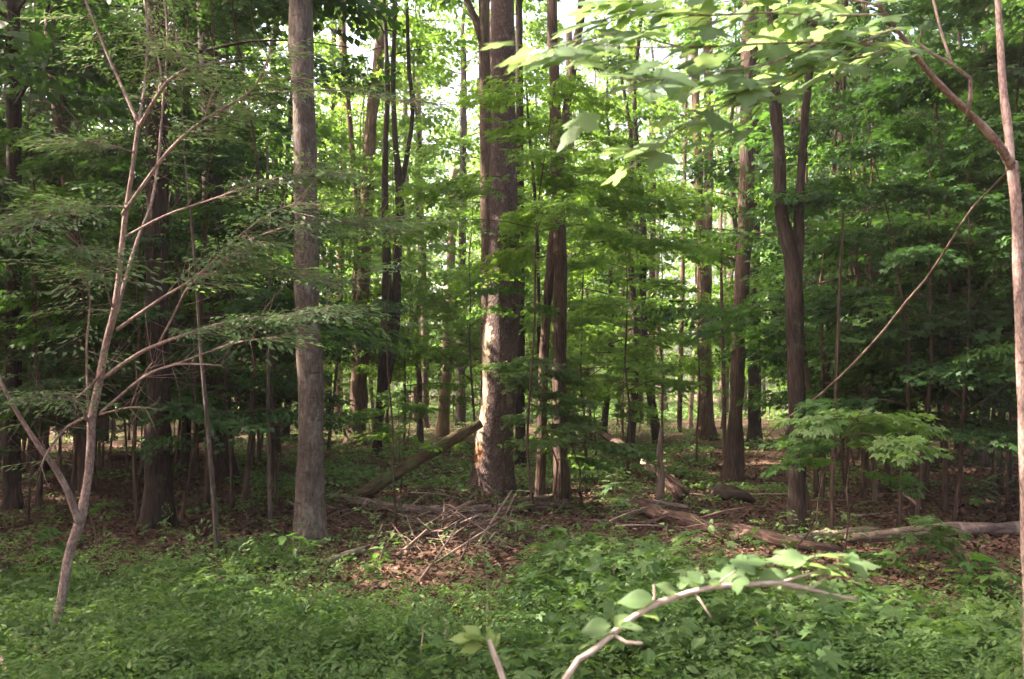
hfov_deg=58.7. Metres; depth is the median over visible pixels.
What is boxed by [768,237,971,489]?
young maple
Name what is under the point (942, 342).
young maple
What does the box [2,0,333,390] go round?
young maple
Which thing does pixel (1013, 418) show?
forest tree
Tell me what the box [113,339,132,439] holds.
young maple
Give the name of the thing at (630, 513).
stick
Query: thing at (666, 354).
young maple
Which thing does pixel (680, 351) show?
forest tree
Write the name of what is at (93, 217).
young maple
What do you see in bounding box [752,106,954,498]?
young maple
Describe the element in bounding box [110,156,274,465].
young maple
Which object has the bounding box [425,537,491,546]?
stick
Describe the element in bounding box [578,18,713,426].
forest tree
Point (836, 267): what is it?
young maple
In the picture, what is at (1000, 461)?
young maple
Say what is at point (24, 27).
forest tree
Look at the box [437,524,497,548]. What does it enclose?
stick
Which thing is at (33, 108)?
forest tree
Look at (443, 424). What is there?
dead tree
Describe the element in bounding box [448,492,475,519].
stick
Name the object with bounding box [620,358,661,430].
young maple
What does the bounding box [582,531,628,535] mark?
stick
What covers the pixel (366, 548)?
fallen log
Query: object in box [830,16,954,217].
forest tree
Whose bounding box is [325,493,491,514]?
fallen log
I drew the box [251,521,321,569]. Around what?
leafy plant
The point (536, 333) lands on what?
young maple
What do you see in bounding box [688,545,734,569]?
leafy plant
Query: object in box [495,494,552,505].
fallen log
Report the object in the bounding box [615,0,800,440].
forest tree
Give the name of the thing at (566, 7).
sky
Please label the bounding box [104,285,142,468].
young maple
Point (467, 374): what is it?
young maple
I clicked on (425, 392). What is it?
forest tree
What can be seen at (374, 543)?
stick
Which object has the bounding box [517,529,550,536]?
stick
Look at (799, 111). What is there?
forest tree
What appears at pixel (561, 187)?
young maple
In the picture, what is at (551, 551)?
leafy plant
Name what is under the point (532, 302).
young maple
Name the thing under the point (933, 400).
young maple
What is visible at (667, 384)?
young maple
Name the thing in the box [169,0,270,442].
forest tree
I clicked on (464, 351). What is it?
young maple
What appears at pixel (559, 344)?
forest tree
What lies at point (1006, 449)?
young maple
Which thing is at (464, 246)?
forest tree
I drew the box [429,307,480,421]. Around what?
young maple
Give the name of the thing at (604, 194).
forest tree
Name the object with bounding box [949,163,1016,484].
young maple
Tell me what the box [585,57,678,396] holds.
forest tree
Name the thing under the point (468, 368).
forest tree
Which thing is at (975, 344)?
young maple
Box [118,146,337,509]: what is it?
young maple
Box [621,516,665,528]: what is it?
stick
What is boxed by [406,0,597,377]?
forest tree
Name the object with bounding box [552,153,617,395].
forest tree
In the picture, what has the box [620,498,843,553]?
fallen log
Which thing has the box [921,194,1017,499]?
young maple
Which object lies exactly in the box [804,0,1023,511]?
young maple
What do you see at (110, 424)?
forest tree
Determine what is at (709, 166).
forest tree
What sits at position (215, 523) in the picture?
sapling
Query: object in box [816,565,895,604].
leafy plant
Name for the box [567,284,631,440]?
young maple
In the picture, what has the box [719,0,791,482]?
forest tree
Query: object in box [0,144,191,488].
young maple
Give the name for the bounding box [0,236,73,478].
young maple
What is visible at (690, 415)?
sapling
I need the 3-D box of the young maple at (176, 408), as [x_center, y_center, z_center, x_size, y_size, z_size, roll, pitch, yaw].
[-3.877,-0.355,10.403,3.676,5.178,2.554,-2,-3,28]
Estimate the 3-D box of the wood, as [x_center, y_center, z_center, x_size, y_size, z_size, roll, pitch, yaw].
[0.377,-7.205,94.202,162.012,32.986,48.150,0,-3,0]
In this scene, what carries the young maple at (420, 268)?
on the ground at (670, 435)
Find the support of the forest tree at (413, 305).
on the ground at (670, 435)
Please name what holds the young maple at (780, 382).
on the ground at (670, 435)
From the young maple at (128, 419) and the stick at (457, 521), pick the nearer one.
the stick at (457, 521)
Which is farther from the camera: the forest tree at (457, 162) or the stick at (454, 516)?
the forest tree at (457, 162)
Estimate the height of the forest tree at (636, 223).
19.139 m
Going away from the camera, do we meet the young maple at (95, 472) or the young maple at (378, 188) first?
the young maple at (95, 472)
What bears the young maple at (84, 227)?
on the ground at (670, 435)
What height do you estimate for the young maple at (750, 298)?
8.285 m
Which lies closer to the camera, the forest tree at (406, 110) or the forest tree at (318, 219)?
the forest tree at (406, 110)
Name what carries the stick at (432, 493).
on the ground at (670, 435)
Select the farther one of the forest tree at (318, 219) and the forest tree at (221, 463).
the forest tree at (318, 219)
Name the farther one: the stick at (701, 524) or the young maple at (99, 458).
the young maple at (99, 458)
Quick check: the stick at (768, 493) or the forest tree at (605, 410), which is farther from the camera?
the forest tree at (605, 410)
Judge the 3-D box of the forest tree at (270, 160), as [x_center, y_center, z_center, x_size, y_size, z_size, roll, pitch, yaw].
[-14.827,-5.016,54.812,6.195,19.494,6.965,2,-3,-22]
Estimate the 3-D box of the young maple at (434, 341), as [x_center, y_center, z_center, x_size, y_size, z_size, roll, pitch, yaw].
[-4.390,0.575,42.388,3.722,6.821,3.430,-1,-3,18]
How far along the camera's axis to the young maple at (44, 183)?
17.24 m
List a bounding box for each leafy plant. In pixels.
[22,525,78,576]
[88,501,117,545]
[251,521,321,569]
[341,542,401,578]
[490,501,542,541]
[542,529,628,572]
[593,483,648,529]
[642,523,691,559]
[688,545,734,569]
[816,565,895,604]
[844,549,911,574]
[940,546,1021,602]
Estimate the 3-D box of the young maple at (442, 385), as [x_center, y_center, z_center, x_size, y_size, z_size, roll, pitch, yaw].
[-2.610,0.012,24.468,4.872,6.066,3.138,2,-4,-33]
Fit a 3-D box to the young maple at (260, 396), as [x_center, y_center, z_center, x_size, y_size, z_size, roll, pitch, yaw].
[-4.335,-0.652,16.215,5.230,6.512,3.369,-1,-3,17]
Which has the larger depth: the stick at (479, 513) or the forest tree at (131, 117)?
the forest tree at (131, 117)
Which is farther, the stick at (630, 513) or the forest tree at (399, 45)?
the forest tree at (399, 45)
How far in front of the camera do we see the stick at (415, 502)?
9.86 m
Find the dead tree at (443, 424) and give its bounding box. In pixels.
[436,168,456,435]
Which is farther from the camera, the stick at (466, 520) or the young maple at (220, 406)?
the young maple at (220, 406)
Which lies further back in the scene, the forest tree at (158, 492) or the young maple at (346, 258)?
the young maple at (346, 258)
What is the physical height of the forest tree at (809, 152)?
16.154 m
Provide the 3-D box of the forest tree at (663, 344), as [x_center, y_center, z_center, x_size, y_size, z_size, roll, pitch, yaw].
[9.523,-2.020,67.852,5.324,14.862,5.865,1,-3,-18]
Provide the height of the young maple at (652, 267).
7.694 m
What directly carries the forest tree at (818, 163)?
on the ground at (670, 435)
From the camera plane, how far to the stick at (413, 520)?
9.78 m
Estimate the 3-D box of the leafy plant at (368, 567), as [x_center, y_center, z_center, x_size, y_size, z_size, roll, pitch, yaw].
[-1.231,1.949,7.919,0.508,0.322,0.440,0,-3,0]
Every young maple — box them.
[0,0,146,509]
[0,5,263,477]
[0,87,274,521]
[0,101,43,349]
[0,121,191,506]
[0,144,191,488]
[0,154,106,473]
[0,167,109,438]
[0,179,144,467]
[0,198,107,466]
[0,218,62,411]
[0,219,118,523]
[0,227,91,464]
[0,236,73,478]
[0,279,71,435]
[0,281,142,486]
[1,166,99,430]
[1,214,123,417]
[1,269,31,375]
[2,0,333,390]
[2,105,173,457]
[4,122,138,474]
[8,0,407,507]
[22,236,192,490]
[24,203,121,383]
[29,0,424,509]
[30,201,145,473]
[39,255,132,420]
[40,214,180,473]
[67,269,141,453]
[79,123,293,473]
[88,245,144,466]
[89,161,291,464]
[90,226,261,478]
[92,202,178,440]
[103,131,368,520]
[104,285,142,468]
[105,127,388,478]
[107,191,279,475]
[108,365,143,434]
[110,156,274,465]
[113,133,328,440]
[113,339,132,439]
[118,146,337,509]
[170,110,417,464]
[196,178,362,503]
[196,232,297,468]
[199,234,355,492]
[204,162,353,456]
[219,275,337,475]
[233,285,297,422]
[237,294,362,460]
[257,250,337,375]
[263,150,426,362]
[272,110,432,450]
[286,67,467,358]
[312,135,494,541]
[315,73,480,446]
[323,233,477,445]
[323,343,351,415]
[325,347,376,412]
[328,284,377,393]
[336,382,460,493]
[345,51,745,514]
[372,252,443,424]
[385,328,448,441]
[394,313,443,391]
[399,173,542,435]
[399,287,442,389]
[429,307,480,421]
[429,334,455,397]
[447,145,589,383]
[447,262,559,500]
[462,334,480,406]
[476,242,620,437]
[476,244,546,349]
[476,267,584,422]
[476,355,624,500]
[488,171,685,382]
[489,362,661,509]
[524,168,661,457]
[525,167,726,381]
[542,210,707,479]
[548,291,675,458]
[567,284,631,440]
[572,253,676,457]
[577,247,665,429]
[595,323,641,429]
[599,375,626,410]
[600,180,735,442]
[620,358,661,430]
[628,0,1016,501]
[637,212,767,465]
[655,0,987,498]
[670,218,900,514]
[695,19,966,491]
[696,326,761,396]
[704,244,778,398]
[713,372,747,406]
[727,242,819,387]
[729,327,786,417]
[736,17,1015,497]
[738,4,1001,487]
[745,165,976,461]
[746,90,970,495]
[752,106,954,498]
[753,256,905,468]
[754,128,966,486]
[758,402,953,550]
[759,101,1023,526]
[759,222,847,456]
[759,397,928,556]
[761,273,827,383]
[764,133,979,436]
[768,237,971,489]
[769,103,1017,524]
[780,193,906,471]
[783,218,959,460]
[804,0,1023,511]
[805,48,1023,489]
[806,70,1016,488]
[806,114,971,461]
[814,112,998,462]
[833,199,959,433]
[834,258,970,434]
[839,119,1023,521]
[849,209,940,444]
[850,110,1023,519]
[852,0,1023,390]
[862,0,1023,346]
[873,8,1023,351]
[876,211,986,436]
[880,31,1023,399]
[887,401,957,461]
[895,513,973,584]
[896,389,948,461]
[897,43,1022,391]
[902,29,1023,366]
[910,294,1016,419]
[912,91,1023,365]
[914,170,1017,490]
[918,180,1008,484]
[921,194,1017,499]
[933,92,1023,362]
[934,89,1023,296]
[942,154,1020,431]
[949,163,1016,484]
[952,407,1006,423]
[980,268,1017,452]
[995,399,1015,461]
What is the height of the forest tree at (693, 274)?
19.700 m
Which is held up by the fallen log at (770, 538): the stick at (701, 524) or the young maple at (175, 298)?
the stick at (701, 524)
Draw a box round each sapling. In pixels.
[0,0,467,645]
[181,77,221,556]
[266,142,272,521]
[481,0,1023,677]
[525,87,540,435]
[562,549,881,678]
[687,145,703,428]
[719,235,726,454]
[829,213,844,529]
[853,355,877,503]
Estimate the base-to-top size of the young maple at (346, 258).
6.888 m
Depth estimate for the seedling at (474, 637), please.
1.97 m
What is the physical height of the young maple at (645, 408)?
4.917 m
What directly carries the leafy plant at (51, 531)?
on the ground at (670, 435)
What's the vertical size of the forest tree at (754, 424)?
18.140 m
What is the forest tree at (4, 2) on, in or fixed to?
on the ground at (670, 435)
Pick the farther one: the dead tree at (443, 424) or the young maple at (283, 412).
the dead tree at (443, 424)
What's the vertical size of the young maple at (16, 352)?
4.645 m
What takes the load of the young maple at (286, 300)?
on the ground at (670, 435)
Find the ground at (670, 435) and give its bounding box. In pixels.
[0,395,1022,678]
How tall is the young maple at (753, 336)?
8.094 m
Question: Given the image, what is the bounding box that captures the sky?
[0,0,1020,394]
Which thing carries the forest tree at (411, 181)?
on the ground at (670, 435)
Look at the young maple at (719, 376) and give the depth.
54.22 m
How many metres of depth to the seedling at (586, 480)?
13.90 m
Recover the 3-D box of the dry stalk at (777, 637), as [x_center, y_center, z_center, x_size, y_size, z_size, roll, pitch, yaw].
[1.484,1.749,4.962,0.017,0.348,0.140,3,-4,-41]
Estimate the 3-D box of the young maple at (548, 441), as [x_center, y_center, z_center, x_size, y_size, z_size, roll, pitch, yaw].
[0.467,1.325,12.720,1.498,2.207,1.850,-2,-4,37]
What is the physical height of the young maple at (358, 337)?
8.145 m
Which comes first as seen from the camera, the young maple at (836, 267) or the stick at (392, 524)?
the stick at (392, 524)
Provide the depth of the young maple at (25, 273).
14.55 m
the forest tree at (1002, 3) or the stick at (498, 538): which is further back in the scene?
the forest tree at (1002, 3)
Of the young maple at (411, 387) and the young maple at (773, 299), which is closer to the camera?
the young maple at (773, 299)
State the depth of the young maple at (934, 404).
18.61 m
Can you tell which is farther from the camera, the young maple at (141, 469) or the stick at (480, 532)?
the young maple at (141, 469)
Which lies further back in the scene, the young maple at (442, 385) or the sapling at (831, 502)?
the young maple at (442, 385)
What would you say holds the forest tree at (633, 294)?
on the ground at (670, 435)
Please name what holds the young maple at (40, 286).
on the ground at (670, 435)
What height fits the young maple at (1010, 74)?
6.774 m
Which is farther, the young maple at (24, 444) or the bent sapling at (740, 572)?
the young maple at (24, 444)
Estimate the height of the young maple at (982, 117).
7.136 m
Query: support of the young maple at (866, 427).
on the ground at (670, 435)
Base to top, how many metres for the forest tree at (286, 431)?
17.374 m
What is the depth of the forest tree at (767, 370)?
29.49 m
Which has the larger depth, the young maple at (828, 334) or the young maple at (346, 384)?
the young maple at (346, 384)
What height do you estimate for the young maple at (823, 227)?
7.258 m
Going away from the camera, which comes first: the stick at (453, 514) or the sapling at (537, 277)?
the stick at (453, 514)
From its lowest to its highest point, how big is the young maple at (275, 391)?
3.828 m
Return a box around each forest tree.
[0,0,71,111]
[0,0,119,441]
[0,0,175,509]
[0,0,226,470]
[0,0,268,491]
[0,20,77,104]
[0,171,84,280]
[25,0,263,366]
[30,0,136,448]
[50,0,406,529]
[67,4,197,440]
[68,0,292,468]
[87,118,144,429]
[116,0,401,486]
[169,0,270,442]
[194,10,349,406]
[194,30,314,434]
[196,9,391,455]
[203,25,405,440]
[248,104,289,386]
[263,5,413,421]
[264,0,478,456]
[280,21,393,425]
[282,53,375,410]
[288,0,330,545]
[313,0,475,446]
[319,121,415,366]
[324,93,425,434]
[326,95,390,297]
[334,234,350,403]
[345,0,480,441]
[355,2,479,427]
[358,39,468,424]
[376,200,441,403]
[392,2,526,426]
[399,135,446,405]
[401,0,561,395]
[402,120,446,336]
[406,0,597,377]
[408,0,601,437]
[433,112,531,327]
[434,173,480,382]
[437,0,526,466]
[437,165,480,401]
[445,132,527,313]
[450,5,615,372]
[454,231,479,403]
[456,50,616,404]
[466,0,520,495]
[524,8,700,439]
[524,9,737,447]
[524,25,623,423]
[524,71,604,313]
[526,2,770,446]
[526,90,642,434]
[528,68,657,414]
[533,0,585,495]
[547,0,572,500]
[549,87,626,412]
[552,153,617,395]
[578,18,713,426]
[582,9,693,423]
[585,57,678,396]
[588,144,664,412]
[600,0,739,431]
[611,101,691,413]
[614,281,678,402]
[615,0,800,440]
[639,1,818,369]
[647,0,854,442]
[661,179,733,381]
[673,0,983,475]
[675,100,770,428]
[676,128,764,414]
[681,99,770,411]
[685,169,737,378]
[700,0,959,465]
[702,0,860,430]
[712,167,759,412]
[712,191,761,321]
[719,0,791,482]
[728,1,855,394]
[745,66,830,436]
[755,0,995,456]
[760,84,821,358]
[760,224,765,402]
[765,2,852,276]
[766,0,869,534]
[793,73,869,177]
[823,16,968,401]
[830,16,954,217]
[833,3,943,431]
[879,0,1023,464]
[895,22,991,410]
[902,0,1020,449]
[954,2,1023,445]
[981,0,1023,123]
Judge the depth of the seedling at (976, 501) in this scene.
11.94 m
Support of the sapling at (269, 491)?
on the ground at (670, 435)
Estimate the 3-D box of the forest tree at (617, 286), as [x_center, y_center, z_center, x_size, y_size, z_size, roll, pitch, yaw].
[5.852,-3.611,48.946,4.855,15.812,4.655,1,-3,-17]
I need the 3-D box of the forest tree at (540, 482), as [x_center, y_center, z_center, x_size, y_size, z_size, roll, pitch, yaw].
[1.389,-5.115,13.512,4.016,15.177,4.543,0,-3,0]
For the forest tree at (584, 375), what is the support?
on the ground at (670, 435)
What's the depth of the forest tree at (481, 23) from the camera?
19.66 m
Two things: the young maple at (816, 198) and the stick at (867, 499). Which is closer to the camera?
the young maple at (816, 198)
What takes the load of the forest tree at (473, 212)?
on the ground at (670, 435)
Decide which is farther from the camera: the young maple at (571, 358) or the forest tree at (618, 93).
the forest tree at (618, 93)
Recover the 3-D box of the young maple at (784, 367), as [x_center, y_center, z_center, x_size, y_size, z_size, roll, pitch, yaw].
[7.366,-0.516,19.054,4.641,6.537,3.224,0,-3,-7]
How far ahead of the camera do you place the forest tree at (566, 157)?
48.70 m
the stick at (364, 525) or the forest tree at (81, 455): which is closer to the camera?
the stick at (364, 525)
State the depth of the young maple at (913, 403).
19.64 m
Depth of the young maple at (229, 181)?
19.12 m
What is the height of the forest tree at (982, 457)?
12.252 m
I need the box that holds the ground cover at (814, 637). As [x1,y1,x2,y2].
[0,401,1023,678]
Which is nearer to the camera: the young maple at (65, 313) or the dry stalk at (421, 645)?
the dry stalk at (421, 645)
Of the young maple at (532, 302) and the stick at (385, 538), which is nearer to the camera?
the stick at (385, 538)
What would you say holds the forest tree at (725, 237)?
on the ground at (670, 435)
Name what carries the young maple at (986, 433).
on the ground at (670, 435)
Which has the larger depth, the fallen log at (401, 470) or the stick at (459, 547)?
the fallen log at (401, 470)
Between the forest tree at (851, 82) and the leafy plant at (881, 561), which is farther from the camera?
the forest tree at (851, 82)
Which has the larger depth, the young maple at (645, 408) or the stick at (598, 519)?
the young maple at (645, 408)
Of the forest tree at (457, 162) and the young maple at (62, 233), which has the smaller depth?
the young maple at (62, 233)
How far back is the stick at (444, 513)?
9.31 m
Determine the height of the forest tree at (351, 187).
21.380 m
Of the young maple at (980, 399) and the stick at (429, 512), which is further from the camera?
the young maple at (980, 399)
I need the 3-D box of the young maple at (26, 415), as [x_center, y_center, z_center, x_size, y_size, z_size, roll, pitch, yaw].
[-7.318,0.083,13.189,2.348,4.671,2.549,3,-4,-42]
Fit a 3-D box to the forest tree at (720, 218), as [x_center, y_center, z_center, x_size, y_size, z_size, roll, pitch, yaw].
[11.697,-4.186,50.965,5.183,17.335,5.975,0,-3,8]
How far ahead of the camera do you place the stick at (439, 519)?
9.79 m
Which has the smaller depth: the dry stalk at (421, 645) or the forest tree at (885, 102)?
the dry stalk at (421, 645)
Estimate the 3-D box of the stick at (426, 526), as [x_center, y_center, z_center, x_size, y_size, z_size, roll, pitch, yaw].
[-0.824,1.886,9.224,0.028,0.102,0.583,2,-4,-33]
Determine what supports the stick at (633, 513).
on the ground at (670, 435)
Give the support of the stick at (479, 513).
on the stick
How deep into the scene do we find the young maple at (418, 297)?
25.32 m
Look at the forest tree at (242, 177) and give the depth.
31.03 m
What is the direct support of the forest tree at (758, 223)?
on the ground at (670, 435)
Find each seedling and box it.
[446,625,505,678]
[474,546,498,631]
[568,462,605,490]
[596,473,634,577]
[898,523,944,559]
[961,474,1004,505]
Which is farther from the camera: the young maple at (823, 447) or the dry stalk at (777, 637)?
the young maple at (823, 447)
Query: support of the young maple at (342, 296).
on the ground at (670, 435)
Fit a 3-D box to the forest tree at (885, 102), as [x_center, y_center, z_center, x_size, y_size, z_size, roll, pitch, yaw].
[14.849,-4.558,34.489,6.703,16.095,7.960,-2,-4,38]
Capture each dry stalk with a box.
[420,626,423,668]
[773,626,788,674]
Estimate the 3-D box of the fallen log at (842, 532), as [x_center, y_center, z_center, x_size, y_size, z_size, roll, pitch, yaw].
[3.291,2.063,9.550,1.405,0.163,0.260,1,-3,-26]
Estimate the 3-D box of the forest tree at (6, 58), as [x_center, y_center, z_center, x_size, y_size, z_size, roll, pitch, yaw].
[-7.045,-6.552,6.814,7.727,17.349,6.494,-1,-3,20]
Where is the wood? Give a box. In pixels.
[27,49,899,406]
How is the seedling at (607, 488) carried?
on the ground at (670, 435)
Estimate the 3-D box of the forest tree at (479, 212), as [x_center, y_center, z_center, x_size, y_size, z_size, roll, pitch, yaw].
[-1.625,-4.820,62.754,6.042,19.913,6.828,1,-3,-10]
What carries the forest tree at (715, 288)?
on the ground at (670, 435)
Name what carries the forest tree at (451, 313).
on the ground at (670, 435)
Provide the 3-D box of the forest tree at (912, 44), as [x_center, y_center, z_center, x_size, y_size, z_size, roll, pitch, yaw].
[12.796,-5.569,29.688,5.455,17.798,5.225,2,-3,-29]
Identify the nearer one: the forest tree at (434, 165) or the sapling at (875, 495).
the sapling at (875, 495)
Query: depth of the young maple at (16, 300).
12.14 m
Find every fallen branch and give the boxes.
[627,499,717,508]
[837,510,893,516]
[902,493,921,509]
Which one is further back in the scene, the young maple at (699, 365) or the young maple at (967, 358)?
the young maple at (699, 365)
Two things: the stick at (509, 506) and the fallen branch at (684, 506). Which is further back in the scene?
the fallen branch at (684, 506)
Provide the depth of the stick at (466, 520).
9.13 m
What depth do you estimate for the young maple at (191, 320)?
15.80 m
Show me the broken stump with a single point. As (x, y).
(660, 490)
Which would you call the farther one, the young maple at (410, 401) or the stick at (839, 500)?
the young maple at (410, 401)
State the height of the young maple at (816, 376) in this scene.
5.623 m
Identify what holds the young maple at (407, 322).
on the ground at (670, 435)
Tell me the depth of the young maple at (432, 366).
38.81 m
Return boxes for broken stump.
[656,427,664,499]
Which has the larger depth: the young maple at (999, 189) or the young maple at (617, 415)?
the young maple at (617, 415)
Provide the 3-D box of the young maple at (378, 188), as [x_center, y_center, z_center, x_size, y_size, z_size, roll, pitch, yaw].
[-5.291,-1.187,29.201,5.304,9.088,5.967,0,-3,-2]
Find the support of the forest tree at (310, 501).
on the ground at (670, 435)
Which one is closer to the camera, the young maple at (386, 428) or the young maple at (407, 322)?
the young maple at (407, 322)
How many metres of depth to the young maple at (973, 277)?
11.09 m
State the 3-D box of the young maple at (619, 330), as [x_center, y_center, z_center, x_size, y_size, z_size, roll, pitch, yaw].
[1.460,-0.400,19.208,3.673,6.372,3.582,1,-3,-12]
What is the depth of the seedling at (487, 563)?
5.70 m
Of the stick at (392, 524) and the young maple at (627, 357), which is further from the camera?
the young maple at (627, 357)
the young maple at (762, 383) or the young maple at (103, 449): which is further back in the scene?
the young maple at (762, 383)
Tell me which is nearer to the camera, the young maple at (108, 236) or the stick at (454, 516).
the stick at (454, 516)
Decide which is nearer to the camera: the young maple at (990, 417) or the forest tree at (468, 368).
the young maple at (990, 417)
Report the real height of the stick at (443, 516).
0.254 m
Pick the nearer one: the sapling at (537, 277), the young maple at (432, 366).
the sapling at (537, 277)
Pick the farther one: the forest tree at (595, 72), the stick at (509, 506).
the forest tree at (595, 72)
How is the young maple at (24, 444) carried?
on the ground at (670, 435)
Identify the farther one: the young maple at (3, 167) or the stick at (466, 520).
the young maple at (3, 167)
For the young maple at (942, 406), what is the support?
on the ground at (670, 435)
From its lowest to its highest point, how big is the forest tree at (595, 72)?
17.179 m
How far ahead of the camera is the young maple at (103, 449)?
18.42 m
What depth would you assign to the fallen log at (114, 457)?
19.54 m
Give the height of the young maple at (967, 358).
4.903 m
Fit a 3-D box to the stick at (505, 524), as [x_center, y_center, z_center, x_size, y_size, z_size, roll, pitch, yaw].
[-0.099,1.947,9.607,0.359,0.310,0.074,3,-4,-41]
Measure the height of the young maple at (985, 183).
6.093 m
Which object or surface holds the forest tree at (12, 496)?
on the ground at (670, 435)
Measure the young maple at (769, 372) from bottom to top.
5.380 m
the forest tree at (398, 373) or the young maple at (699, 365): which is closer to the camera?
the young maple at (699, 365)
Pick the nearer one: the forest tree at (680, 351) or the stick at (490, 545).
the stick at (490, 545)
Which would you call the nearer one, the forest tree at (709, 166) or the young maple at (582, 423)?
the young maple at (582, 423)
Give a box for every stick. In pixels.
[332,502,371,519]
[354,523,378,527]
[356,538,388,547]
[359,527,423,545]
[375,548,417,553]
[386,531,422,552]
[388,509,434,529]
[391,523,412,553]
[396,496,406,519]
[397,529,426,555]
[406,515,422,543]
[407,492,428,510]
[410,492,459,498]
[412,505,457,518]
[417,517,443,531]
[419,529,454,579]
[423,517,468,523]
[424,501,469,525]
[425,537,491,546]
[427,522,497,567]
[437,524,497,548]
[440,503,444,527]
[440,503,471,522]
[441,505,497,522]
[441,514,472,524]
[442,512,490,541]
[442,536,463,542]
[444,516,478,528]
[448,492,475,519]
[455,534,470,567]
[457,512,515,547]
[458,527,505,536]
[460,513,486,523]
[462,509,502,516]
[467,513,505,531]
[472,517,506,528]
[476,532,495,547]
[477,490,511,542]
[480,544,502,546]
[495,508,512,535]
[504,493,515,517]
[514,527,548,534]
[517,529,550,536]
[555,517,656,522]
[574,519,629,529]
[580,506,619,528]
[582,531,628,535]
[609,505,655,521]
[610,502,660,522]
[615,524,660,526]
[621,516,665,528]
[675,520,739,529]
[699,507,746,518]
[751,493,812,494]
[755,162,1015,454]
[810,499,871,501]
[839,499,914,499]
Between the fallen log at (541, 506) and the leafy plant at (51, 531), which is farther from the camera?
the fallen log at (541, 506)
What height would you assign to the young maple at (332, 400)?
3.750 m
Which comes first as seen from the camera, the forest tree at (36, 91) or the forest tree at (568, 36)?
the forest tree at (36, 91)
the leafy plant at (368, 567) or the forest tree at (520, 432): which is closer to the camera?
the leafy plant at (368, 567)
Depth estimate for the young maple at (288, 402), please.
17.60 m
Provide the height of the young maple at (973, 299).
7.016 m
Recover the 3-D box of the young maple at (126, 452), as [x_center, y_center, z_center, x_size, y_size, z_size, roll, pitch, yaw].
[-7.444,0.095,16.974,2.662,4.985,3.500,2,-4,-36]
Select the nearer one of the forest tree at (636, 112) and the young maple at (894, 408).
the young maple at (894, 408)
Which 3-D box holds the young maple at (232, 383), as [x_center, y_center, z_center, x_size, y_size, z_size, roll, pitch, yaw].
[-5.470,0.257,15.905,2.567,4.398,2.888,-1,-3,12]
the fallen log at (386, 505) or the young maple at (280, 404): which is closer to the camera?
the fallen log at (386, 505)
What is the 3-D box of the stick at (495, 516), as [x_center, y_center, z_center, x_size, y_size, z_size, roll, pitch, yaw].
[-0.192,1.835,9.300,0.036,0.535,0.631,-2,-4,36]
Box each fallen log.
[105,450,243,460]
[321,546,369,566]
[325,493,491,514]
[348,419,482,497]
[488,500,572,517]
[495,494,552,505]
[591,425,689,500]
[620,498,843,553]
[709,482,755,503]
[787,525,881,541]
[844,521,1019,542]
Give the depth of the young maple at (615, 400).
39.08 m
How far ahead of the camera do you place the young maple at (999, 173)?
16.73 m
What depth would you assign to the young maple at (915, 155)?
14.27 m
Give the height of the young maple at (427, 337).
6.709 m
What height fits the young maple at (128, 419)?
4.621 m
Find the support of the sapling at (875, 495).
on the ground at (670, 435)
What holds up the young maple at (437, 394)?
on the ground at (670, 435)
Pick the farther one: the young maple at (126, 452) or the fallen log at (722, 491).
the young maple at (126, 452)
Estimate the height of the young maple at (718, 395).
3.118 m
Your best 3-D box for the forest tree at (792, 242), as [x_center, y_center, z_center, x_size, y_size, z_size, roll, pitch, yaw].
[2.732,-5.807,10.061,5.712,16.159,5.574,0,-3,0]
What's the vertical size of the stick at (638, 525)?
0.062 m
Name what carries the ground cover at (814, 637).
on the ground at (670, 435)
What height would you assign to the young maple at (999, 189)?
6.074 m
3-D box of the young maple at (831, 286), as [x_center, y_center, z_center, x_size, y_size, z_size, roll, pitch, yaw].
[4.697,-0.913,12.450,3.339,6.454,5.184,-1,-3,11]
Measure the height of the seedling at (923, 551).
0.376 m
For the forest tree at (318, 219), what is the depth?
48.23 m
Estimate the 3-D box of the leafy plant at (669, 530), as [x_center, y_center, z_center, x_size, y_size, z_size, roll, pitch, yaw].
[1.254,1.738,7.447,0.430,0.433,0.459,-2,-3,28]
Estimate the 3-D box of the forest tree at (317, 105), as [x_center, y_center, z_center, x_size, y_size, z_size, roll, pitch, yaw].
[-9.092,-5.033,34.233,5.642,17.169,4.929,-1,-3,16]
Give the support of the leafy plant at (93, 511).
on the ground at (670, 435)
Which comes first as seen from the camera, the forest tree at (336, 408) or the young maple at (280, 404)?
the young maple at (280, 404)
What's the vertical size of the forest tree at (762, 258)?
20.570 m
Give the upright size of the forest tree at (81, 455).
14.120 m
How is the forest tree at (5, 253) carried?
on the ground at (670, 435)
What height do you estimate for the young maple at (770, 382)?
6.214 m

